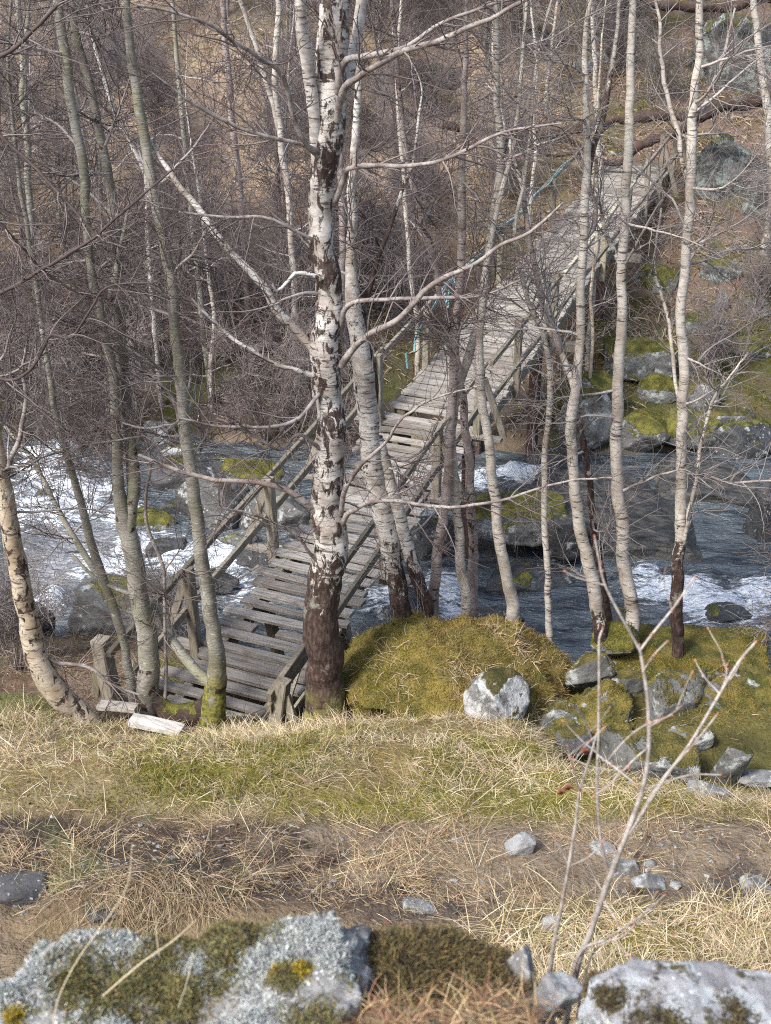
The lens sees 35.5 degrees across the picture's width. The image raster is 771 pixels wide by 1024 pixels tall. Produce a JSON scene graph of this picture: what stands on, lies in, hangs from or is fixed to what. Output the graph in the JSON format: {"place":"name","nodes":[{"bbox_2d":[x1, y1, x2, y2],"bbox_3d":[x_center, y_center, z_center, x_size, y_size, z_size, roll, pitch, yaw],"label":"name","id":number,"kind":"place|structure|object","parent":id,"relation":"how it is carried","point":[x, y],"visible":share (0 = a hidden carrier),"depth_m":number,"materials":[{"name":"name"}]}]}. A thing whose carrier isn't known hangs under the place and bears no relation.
{"place":"outdoors","nodes":[
{"label":"outdoors","id":0,"kind":"place"},
{"bbox_2d":[0,0,770,1023],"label":"ground","id":1,"kind":"structure","parent":0,"point":[16,942],"depth_m":8.98,"materials":[{"name":"plant"}]},
{"bbox_2d":[0,871,46,907],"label":"rock","id":2,"kind":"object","parent":1,"relation":"on","point":[30,881],"depth_m":7.47,"materials":[{"name":"stone"}]},
{"bbox_2d":[0,219,75,393],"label":"bare shrub","id":3,"kind":"object","parent":1,"relation":"on","point":[8,294],"visible":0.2,"depth_m":21.62,"materials":[{"name":"brown plant"}]},
{"bbox_2d":[0,0,87,306],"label":"birch tree","id":4,"kind":"object","parent":1,"relation":"on","point":[2,258],"visible":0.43,"depth_m":22.01,"materials":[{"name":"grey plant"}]},
{"bbox_2d":[0,539,93,679],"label":"bare shrub","id":5,"kind":"object","parent":1,"relation":"on","point":[10,612],"visible":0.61,"depth_m":13.49,"materials":[{"name":"grey plant"}]},
{"bbox_2d":[0,250,94,449],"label":"bare shrub","id":6,"kind":"object","parent":1,"relation":"on","point":[18,405],"visible":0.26,"depth_m":20.76,"materials":[{"name":"brown plant"}]},
{"bbox_2d":[0,0,112,388],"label":"birch tree","id":7,"kind":"object","parent":1,"relation":"on","point":[25,107],"visible":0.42,"depth_m":20.42,"materials":[{"name":"grey plant"}]},
{"bbox_2d":[0,0,138,286],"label":"alder tree","id":8,"kind":"object","parent":1,"relation":"on","point":[58,160],"visible":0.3,"depth_m":22.52,"materials":[{"name":"grey plant"}]},
{"bbox_2d":[9,226,142,387],"bbox_3d":[-5.417,-3.768,21.903,2.536,3.190,2.088,-2,27,-5],"label":"bare shrub","id":9,"kind":"object","parent":1,"relation":"on","point":[83,331],"visible":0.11,"depth_m":21.86,"materials":[{"name":"brown plant"}]},
{"bbox_2d":[1,0,152,200],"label":"alder tree","id":10,"kind":"object","parent":1,"relation":"on","point":[76,91],"visible":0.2,"depth_m":25.12,"materials":[{"name":"grey plant"}]},
{"bbox_2d":[0,285,167,465],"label":"bare shrub","id":11,"kind":"object","parent":1,"relation":"on","point":[85,395],"visible":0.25,"depth_m":20.51,"materials":[{"name":"brown plant"}]},
{"bbox_2d":[0,0,198,702],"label":"birch tree","id":12,"kind":"object","parent":1,"relation":"on","point":[85,517],"visible":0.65,"depth_m":10.85,"materials":[{"name":"grey plant"}]},
{"bbox_2d":[0,0,211,716],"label":"birch tree","id":13,"kind":"object","parent":1,"relation":"on","point":[125,507],"visible":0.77,"depth_m":9.93,"materials":[{"name":"grey plant"}]},
{"bbox_2d":[0,0,217,734],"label":"birch tree","id":14,"kind":"object","parent":1,"relation":"on","point":[55,690],"visible":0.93,"depth_m":9.89,"materials":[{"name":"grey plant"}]},
{"bbox_2d":[65,575,181,637],"bbox_3d":[-3.381,1.303,15.642,1.456,0.879,0.814,4,27,7],"label":"boulder","id":15,"kind":"object","parent":1,"relation":"on","point":[87,587],"visible":0.31,"depth_m":15.41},
{"bbox_2d":[31,3,233,409],"bbox_3d":[-4.299,-6.438,19.492,3.718,10.695,2.669,0,27,0],"label":"birch tree","id":16,"kind":"object","parent":1,"relation":"on","point":[137,156],"visible":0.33,"depth_m":19.72,"materials":[{"name":"grey plant"}]},
{"bbox_2d":[0,0,282,729],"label":"birch tree","id":17,"kind":"object","parent":1,"relation":"on","point":[209,705],"visible":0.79,"depth_m":10.23,"materials":[{"name":"grey plant"}]},
{"bbox_2d":[24,838,260,940],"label":"dry grass","id":18,"kind":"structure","parent":1,"relation":"on","point":[160,898],"depth_m":7.27,"materials":[{"name":"plant"}]},
{"bbox_2d":[66,202,226,388],"bbox_3d":[-4.315,-3.901,21.925,2.399,3.666,2.914,-23,35,-38],"label":"bare shrub","id":19,"kind":"object","parent":1,"relation":"on","point":[160,342],"visible":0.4,"depth_m":21.81,"materials":[{"name":"brown plant"}]},
{"bbox_2d":[110,23,186,138],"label":"bare shrub","id":20,"kind":"object","parent":1,"relation":"on","point":[152,91],"visible":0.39,"depth_m":27.23,"materials":[{"name":"brown plant"}]},
{"bbox_2d":[0,624,304,735],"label":"straw litter","id":21,"kind":"object","parent":1,"relation":"on","point":[75,648],"visible":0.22,"depth_m":13.40,"materials":[{"name":"brown plant"}]},
{"bbox_2d":[105,529,213,649],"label":"bare shrub","id":22,"kind":"object","parent":1,"relation":"on","point":[152,595],"visible":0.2,"depth_m":14.52,"materials":[{"name":"brown plant"}]},
{"bbox_2d":[101,88,234,236],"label":"bare shrub","id":23,"kind":"object","parent":1,"relation":"on","point":[214,138],"visible":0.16,"depth_m":24.23,"materials":[{"name":"brown plant"}]},
{"bbox_2d":[37,338,313,698],"bbox_3d":[-1.911,0.236,11.459,2.678,4.259,1.736,0,27,0],"label":"birch sapling","id":24,"kind":"object","parent":1,"relation":"on","point":[158,553],"visible":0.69,"depth_m":11.23,"materials":[{"name":"grey plant"}]},
{"bbox_2d":[0,909,377,1023],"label":"boulder","id":25,"kind":"object","parent":1,"relation":"on","point":[289,969],"visible":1,"depth_m":2.32,"materials":[{"name":"stone"}]},
{"bbox_2d":[121,138,265,326],"bbox_3d":[-3.394,-5.344,23.135,2.557,3.906,3.105,17,32,30],"label":"bare shrub","id":26,"kind":"object","parent":1,"relation":"on","point":[217,203],"visible":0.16,"depth_m":22.97,"materials":[{"name":"brown plant"}]},
{"bbox_2d":[103,2,289,414],"bbox_3d":[-3.049,-4.387,20.709,3.482,8.041,2.738,0,27,0],"label":"birch tree","id":27,"kind":"object","parent":1,"relation":"on","point":[212,304],"visible":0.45,"depth_m":20.39,"materials":[{"name":"grey plant"}]},
{"bbox_2d":[122,0,281,402],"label":"birch tree","id":28,"kind":"object","parent":1,"relation":"on","point":[188,189],"visible":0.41,"depth_m":20.07,"materials":[{"name":"grey plant"}]},
{"bbox_2d":[175,478,249,529],"bbox_3d":[-2.672,0.029,19.123,1.042,1.477,0.915,18,32,31],"label":"boulder","id":29,"kind":"object","parent":1,"relation":"on","point":[208,509],"visible":0.34,"depth_m":18.63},
{"bbox_2d":[151,0,308,371],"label":"birch tree","id":30,"kind":"object","parent":1,"relation":"on","point":[223,11],"visible":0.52,"depth_m":20.52,"materials":[{"name":"grey plant"}]},
{"bbox_2d":[171,186,303,371],"bbox_3d":[-2.773,-4.175,22.257,2.746,3.454,2.261,-4,27,-8],"label":"bare shrub","id":31,"kind":"object","parent":1,"relation":"on","point":[241,296],"visible":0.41,"depth_m":22.19,"materials":[{"name":"brown plant"}]},
{"bbox_2d":[187,281,314,449],"bbox_3d":[-2.197,-2.433,20.994,2.513,3.161,2.069,-4,27,-7],"label":"bare shrub","id":32,"kind":"object","parent":1,"relation":"on","point":[269,389],"visible":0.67,"depth_m":20.94,"materials":[{"name":"brown plant"}]},
{"bbox_2d":[192,0,318,169],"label":"alder tree","id":33,"kind":"object","parent":1,"relation":"on","point":[285,29],"visible":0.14,"depth_m":25.72,"materials":[{"name":"grey plant"}]},
{"bbox_2d":[206,0,353,275],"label":"tree","id":34,"kind":"object","parent":1,"relation":"on","point":[265,174],"visible":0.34,"depth_m":22.86,"materials":[{"name":"grey plant"}]},
{"bbox_2d":[211,0,400,405],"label":"birch tree","id":35,"kind":"object","parent":1,"relation":"on","point":[273,96],"visible":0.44,"depth_m":20.11,"materials":[{"name":"white plant"}]},
{"bbox_2d":[234,208,389,393],"bbox_3d":[-1.523,-3.718,21.908,2.409,3.681,2.926,23,35,37],"label":"bare shrub","id":36,"kind":"object","parent":1,"relation":"on","point":[307,313],"visible":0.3,"depth_m":21.66,"materials":[{"name":"brown plant"}]},
{"bbox_2d":[261,301,391,459],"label":"bare shrub","id":37,"kind":"object","parent":1,"relation":"on","point":[312,419],"visible":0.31,"depth_m":20.75,"materials":[{"name":"brown plant"}]},
{"bbox_2d":[239,0,419,314],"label":"tree","id":38,"kind":"object","parent":1,"relation":"on","point":[290,132],"visible":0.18,"depth_m":21.83,"materials":[{"name":"grey plant"}]},
{"bbox_2d":[250,0,409,377],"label":"birch tree","id":39,"kind":"object","parent":1,"relation":"on","point":[344,341],"visible":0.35,"depth_m":21.34,"materials":[{"name":"grey plant"}]},
{"bbox_2d":[265,136,400,315],"bbox_3d":[-1.106,-5.484,23.608,2.869,3.610,2.363,10,29,20],"label":"bare shrub","id":40,"kind":"object","parent":1,"relation":"on","point":[364,188],"visible":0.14,"depth_m":23.19,"materials":[{"name":"brown plant"}]},
{"bbox_2d":[62,0,667,723],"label":"birch tree","id":41,"kind":"object","parent":1,"relation":"on","point":[330,78],"visible":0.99,"depth_m":9.42,"materials":[{"name":"white plant"}]},
{"bbox_2d":[346,46,400,148],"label":"bare shrub","id":42,"kind":"object","parent":1,"relation":"on","point":[366,119],"visible":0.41,"depth_m":27.25,"materials":[{"name":"brown plant"}]},
{"bbox_2d":[223,0,539,626],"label":"birch tree","id":43,"kind":"object","parent":1,"relation":"on","point":[394,537],"visible":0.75,"depth_m":10.89,"materials":[{"name":"grey plant"}]},
{"bbox_2d":[0,685,770,832],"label":"dry grass","id":44,"kind":"structure","parent":1,"relation":"on","point":[536,734],"depth_m":9.47,"materials":[{"name":"plant"}]},
{"bbox_2d":[0,779,770,934],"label":"straw litter","id":45,"kind":"object","parent":1,"relation":"on","point":[398,846],"visible":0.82,"depth_m":7.91,"materials":[{"name":"beige plant"}]},
{"bbox_2d":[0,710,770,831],"bbox_3d":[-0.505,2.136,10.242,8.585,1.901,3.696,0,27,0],"label":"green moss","id":46,"kind":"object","parent":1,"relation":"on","point":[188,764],"visible":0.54,"depth_m":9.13,"materials":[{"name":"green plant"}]},
{"bbox_2d":[0,714,770,931],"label":"leaf litter","id":47,"kind":"object","parent":1,"relation":"on","point":[262,909],"visible":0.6,"depth_m":8.47,"materials":[{"name":"brown plant"}]},
{"bbox_2d":[90,121,686,725],"bbox_3d":[2.020,-2.512,20.089,2.478,5.058,20.348,11,29,21],"label":"footbridge","id":48,"kind":"object","parent":1,"relation":"on","point":[280,667],"visible":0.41,"depth_m":15.17,"materials":[{"name":"grey wood"}]},
{"bbox_2d":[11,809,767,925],"bbox_3d":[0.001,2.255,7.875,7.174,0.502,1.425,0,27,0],"label":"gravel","id":49,"kind":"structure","parent":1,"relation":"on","point":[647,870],"depth_m":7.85,"materials":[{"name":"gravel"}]},
{"bbox_2d":[333,148,450,340],"bbox_3d":[0.191,-5.202,23.194,2.490,3.804,3.024,24,36,39],"label":"bare shrub","id":50,"kind":"object","parent":1,"relation":"on","point":[394,256],"visible":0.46,"depth_m":23.05,"materials":[{"name":"brown plant"}]},
{"bbox_2d":[362,75,443,197],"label":"bare shrub","id":51,"kind":"object","parent":1,"relation":"on","point":[390,120],"visible":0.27,"depth_m":26.04,"materials":[{"name":"brown plant"}]},
{"bbox_2d":[363,0,450,382],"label":"birch tree","id":52,"kind":"object","parent":1,"relation":"on","point":[418,346],"visible":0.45,"depth_m":20.75,"materials":[{"name":"grey plant"}]},
{"bbox_2d":[285,0,555,618],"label":"birch tree","id":53,"kind":"object","parent":1,"relation":"on","point":[473,540],"visible":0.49,"depth_m":10.93,"materials":[{"name":"grey plant"}]},
{"bbox_2d":[375,0,476,119],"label":"bare shrub","id":54,"kind":"object","parent":1,"relation":"on","point":[444,78],"visible":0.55,"depth_m":28.26,"materials":[{"name":"grey plant"}]},
{"bbox_2d":[375,86,476,229],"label":"bare shrub","id":55,"kind":"object","parent":1,"relation":"on","point":[419,155],"visible":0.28,"depth_m":25.41,"materials":[{"name":"brown plant"}]},
{"bbox_2d":[353,918,556,1023],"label":"ledge","id":56,"kind":"object","parent":1,"relation":"on","point":[423,951],"visible":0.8,"depth_m":2.47,"materials":[{"name":"plant"}]},
{"bbox_2d":[533,971,582,1017],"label":"stone","id":57,"kind":"object","parent":56,"relation":"on","point":[554,985],"visible":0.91,"depth_m":2.45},
{"bbox_2d":[339,610,573,731],"bbox_3d":[0.726,1.871,11.841,2.649,1.905,2.387,0,27,0],"label":"grassy mound","id":58,"kind":"object","parent":1,"relation":"on","point":[434,664],"visible":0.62,"depth_m":11.39,"materials":[{"name":"green plant"}]},
{"bbox_2d":[339,956,577,1023],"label":"dry grass","id":59,"kind":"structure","parent":1,"relation":"on","point":[493,1000],"depth_m":2.25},
{"bbox_2d":[349,0,576,618],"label":"birch tree","id":60,"kind":"object","parent":1,"relation":"on","point":[458,307],"visible":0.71,"depth_m":10.64,"materials":[{"name":"grey plant"}]},
{"bbox_2d":[463,667,529,720],"bbox_3d":[1.004,1.696,10.951,0.532,0.556,0.557,18,32,32],"label":"boulder","id":61,"kind":"object","parent":1,"relation":"on","point":[501,689],"visible":0.82,"depth_m":10.81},
{"bbox_2d":[450,59,554,206],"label":"bare shrub","id":62,"kind":"object","parent":1,"relation":"on","point":[485,135],"visible":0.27,"depth_m":26.27,"materials":[{"name":"brown plant"}]},
{"bbox_2d":[359,0,648,643],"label":"birch tree","id":63,"kind":"object","parent":1,"relation":"on","point":[522,199],"visible":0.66,"depth_m":10.72,"materials":[{"name":"grey plant"}]},
{"bbox_2d":[446,2,579,400],"bbox_3d":[1.837,-6.081,20.414,2.250,9.260,3.073,-18,32,-32],"label":"birch tree","id":64,"kind":"object","parent":1,"relation":"on","point":[532,178],"visible":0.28,"depth_m":20.38,"materials":[{"name":"grey plant"}]},
{"bbox_2d":[410,0,632,621],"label":"birch tree","id":65,"kind":"object","parent":1,"relation":"on","point":[512,601],"visible":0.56,"depth_m":10.65,"materials":[{"name":"grey plant"}]},
{"bbox_2d":[404,0,675,616],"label":"birch tree","id":66,"kind":"object","parent":1,"relation":"on","point":[466,598],"visible":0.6,"depth_m":10.27,"materials":[{"name":"grey plant"}]},
{"bbox_2d":[417,0,676,656],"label":"birch tree","id":67,"kind":"object","parent":1,"relation":"on","point":[599,606],"visible":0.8,"depth_m":10.64,"materials":[{"name":"grey plant"}]},
{"bbox_2d":[556,724,592,756],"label":"rock","id":68,"kind":"object","parent":1,"relation":"on","point":[566,734],"visible":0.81,"depth_m":10.63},
{"bbox_2d":[539,678,634,750],"bbox_3d":[1.880,2.003,11.234,1.115,0.946,1.002,12,29,22],"label":"rock","id":69,"kind":"object","parent":1,"relation":"on","point":[616,697],"visible":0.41,"depth_m":11.04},
{"bbox_2d":[564,650,618,689],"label":"rock","id":70,"kind":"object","parent":1,"relation":"on","point":[581,672],"depth_m":11.59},
{"bbox_2d":[544,3,648,370],"bbox_3d":[3.403,-7.367,21.447,3.021,10.134,2.170,8,28,15],"label":"birch tree","id":71,"kind":"object","parent":1,"relation":"on","point":[588,343],"visible":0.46,"depth_m":21.70,"materials":[{"name":"grey plant"}]},
{"bbox_2d":[429,855,770,1023],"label":"dry grass","id":72,"kind":"structure","parent":1,"relation":"on","point":[748,953],"depth_m":7.04,"materials":[{"name":"plant"}]},
{"bbox_2d":[533,0,689,378],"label":"birch tree","id":73,"kind":"object","parent":1,"relation":"on","point":[590,304],"visible":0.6,"depth_m":20.53,"materials":[{"name":"grey plant"}]},
{"bbox_2d":[529,469,702,561],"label":"bedrock","id":74,"kind":"structure","parent":1,"relation":"on","point":[658,541],"depth_m":18.33,"materials":[{"name":"stone"}]},
{"bbox_2d":[475,490,567,546],"bbox_3d":[1.983,0.079,18.050,1.464,0.622,0.874,0,27,0],"label":"boulder","id":75,"kind":"object","parent":74,"relation":"on","point":[484,532],"visible":0.46,"depth_m":17.75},
{"bbox_2d":[548,514,587,560],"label":"boulder","id":76,"kind":"object","parent":74,"relation":"on","point":[566,525],"visible":0.65,"depth_m":17.64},
{"bbox_2d":[475,0,770,652],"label":"birch tree","id":77,"kind":"object","parent":1,"relation":"on","point":[626,579],"visible":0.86,"depth_m":10.93,"materials":[{"name":"grey plant"}]},
{"bbox_2d":[509,25,770,355],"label":"bracken litter","id":78,"kind":"object","parent":1,"relation":"on","point":[698,200],"visible":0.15,"depth_m":26.78,"materials":[{"name":"brown plant"}]},
{"bbox_2d":[602,337,677,380],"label":"boulder","id":79,"kind":"object","parent":1,"relation":"on","point":[657,361],"visible":0.69,"depth_m":22.72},
{"bbox_2d":[622,408,670,452],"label":"boulder","id":80,"kind":"object","parent":1,"relation":"on","point":[648,423],"visible":0.82,"depth_m":21.26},
{"bbox_2d":[527,91,770,165],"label":"fallen trunk","id":81,"kind":"object","parent":1,"relation":"on","point":[614,116],"visible":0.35,"depth_m":26.06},
{"bbox_2d":[599,729,701,782],"bbox_3d":[2.256,2.096,10.310,0.840,0.401,0.488,0,27,0],"label":"rock","id":82,"kind":"object","parent":1,"relation":"on","point":[667,748],"visible":0.78,"depth_m":10.21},
{"bbox_2d":[547,535,757,1023],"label":"alder sapling","id":83,"kind":"object","parent":1,"relation":"on","point":[610,872],"visible":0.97,"depth_m":2.90,"materials":[{"name":"grey plant"}]},
{"bbox_2d":[631,264,679,295],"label":"boulder","id":84,"kind":"object","parent":1,"relation":"on","point":[663,279],"visible":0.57,"depth_m":24.83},
{"bbox_2d":[636,373,678,403],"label":"boulder","id":85,"kind":"object","parent":1,"relation":"on","point":[652,388],"visible":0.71,"depth_m":22.35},
{"bbox_2d":[623,13,705,109],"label":"bare shrub","id":86,"kind":"object","parent":1,"relation":"on","point":[651,62],"visible":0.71,"depth_m":28.68,"materials":[{"name":"grey plant"}]},
{"bbox_2d":[574,956,770,1023],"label":"slab","id":87,"kind":"structure","parent":1,"relation":"on","point":[633,990],"depth_m":2.27,"materials":[{"name":"stone"}]},
{"bbox_2d":[643,669,707,720],"bbox_3d":[2.737,1.810,11.347,0.662,0.796,0.609,0,27,0],"label":"rock","id":88,"kind":"object","parent":1,"relation":"on","point":[666,688],"visible":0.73,"depth_m":11.12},
{"bbox_2d":[609,623,770,677],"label":"ledge","id":89,"kind":"object","parent":1,"relation":"on","point":[701,647],"visible":0.41,"depth_m":12.51,"materials":[{"name":"plant"}]},
{"bbox_2d":[590,619,639,655],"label":"rock","id":90,"kind":"object","parent":89,"relation":"on","point":[619,641],"visible":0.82,"depth_m":12.18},
{"bbox_2d":[565,0,770,657],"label":"birch tree","id":91,"kind":"object","parent":89,"relation":"on","point":[682,523],"visible":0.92,"depth_m":10.57,"materials":[{"name":"white plant"}]},
{"bbox_2d":[654,455,759,508],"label":"bedrock","id":92,"kind":"structure","parent":1,"relation":"on","point":[725,470],"depth_m":20.05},
{"bbox_2d":[668,259,767,381],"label":"bare shrub","id":93,"kind":"object","parent":1,"relation":"on","point":[711,338],"visible":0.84,"depth_m":22.70,"materials":[{"name":"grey plant"}]},
{"bbox_2d":[680,131,760,199],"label":"boulder","id":94,"kind":"structure","parent":1,"relation":"on","point":[720,178],"depth_m":26.84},
{"bbox_2d":[677,0,770,256],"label":"birch tree","id":95,"kind":"object","parent":1,"relation":"on","point":[756,22],"visible":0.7,"depth_m":23.84,"materials":[{"name":"grey plant"}]},
{"bbox_2d":[688,12,770,94],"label":"rock","id":96,"kind":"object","parent":1,"relation":"on","point":[738,36],"depth_m":29.33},
{"bbox_2d":[692,418,770,458],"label":"boulder","id":97,"kind":"object","parent":1,"relation":"on","point":[749,429],"visible":0.52,"depth_m":21.30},
{"bbox_2d":[710,742,753,784],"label":"rock","id":98,"kind":"object","parent":1,"relation":"on","point":[735,758],"visible":0.98,"depth_m":10.06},
{"bbox_2d":[699,671,770,713],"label":"rock","id":99,"kind":"object","parent":1,"relation":"on","point":[749,691],"visible":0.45,"depth_m":11.25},
{"bbox_2d":[718,226,770,326],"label":"bare shrub","id":100,"kind":"object","parent":1,"relation":"on","point":[761,269],"visible":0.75,"depth_m":23.80,"materials":[{"name":"grey plant"}]},
{"bbox_2d":[719,464,770,652],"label":"bare shrub","id":101,"kind":"object","parent":1,"relation":"on","point":[768,622],"visible":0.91,"depth_m":12.44,"materials":[{"name":"grey plant"}]},
{"bbox_2d":[742,479,770,541],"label":"boulder","id":102,"kind":"object","parent":1,"relation":"on","point":[753,516],"visible":0.42,"depth_m":18.50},
{"bbox_2d":[0,431,770,685],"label":"water","id":103,"kind":"structure","parent":0,"point":[721,571],"depth_m":17.89,"materials":[{"name":"liquid"}]},
{"bbox_2d":[150,453,229,489],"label":"boulder","id":104,"kind":"object","parent":103,"relation":"in","point":[166,480],"visible":0.3,"depth_m":19.96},
{"bbox_2d":[238,489,310,529],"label":"boulder","id":105,"kind":"object","parent":103,"relation":"in","point":[293,510],"visible":0.25,"depth_m":18.70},
{"bbox_2d":[409,516,468,559],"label":"boulder","id":106,"kind":"object","parent":103,"relation":"in","point":[424,554],"visible":0.25,"depth_m":18.02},
{"bbox_2d":[485,559,573,595],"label":"boulder","id":107,"kind":"object","parent":103,"relation":"in","point":[526,580],"visible":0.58,"depth_m":17.29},
{"bbox_2d":[556,388,611,451],"bbox_3d":[3.592,-1.657,21.549,0.770,1.165,1.060,-18,32,-32],"label":"boulder","id":108,"kind":"object","parent":103,"relation":"in","point":[596,430],"visible":0.59,"depth_m":21.24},
{"bbox_2d":[662,407,722,449],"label":"boulder","id":109,"kind":"object","parent":103,"relation":"in","point":[671,422],"visible":0.4,"depth_m":21.34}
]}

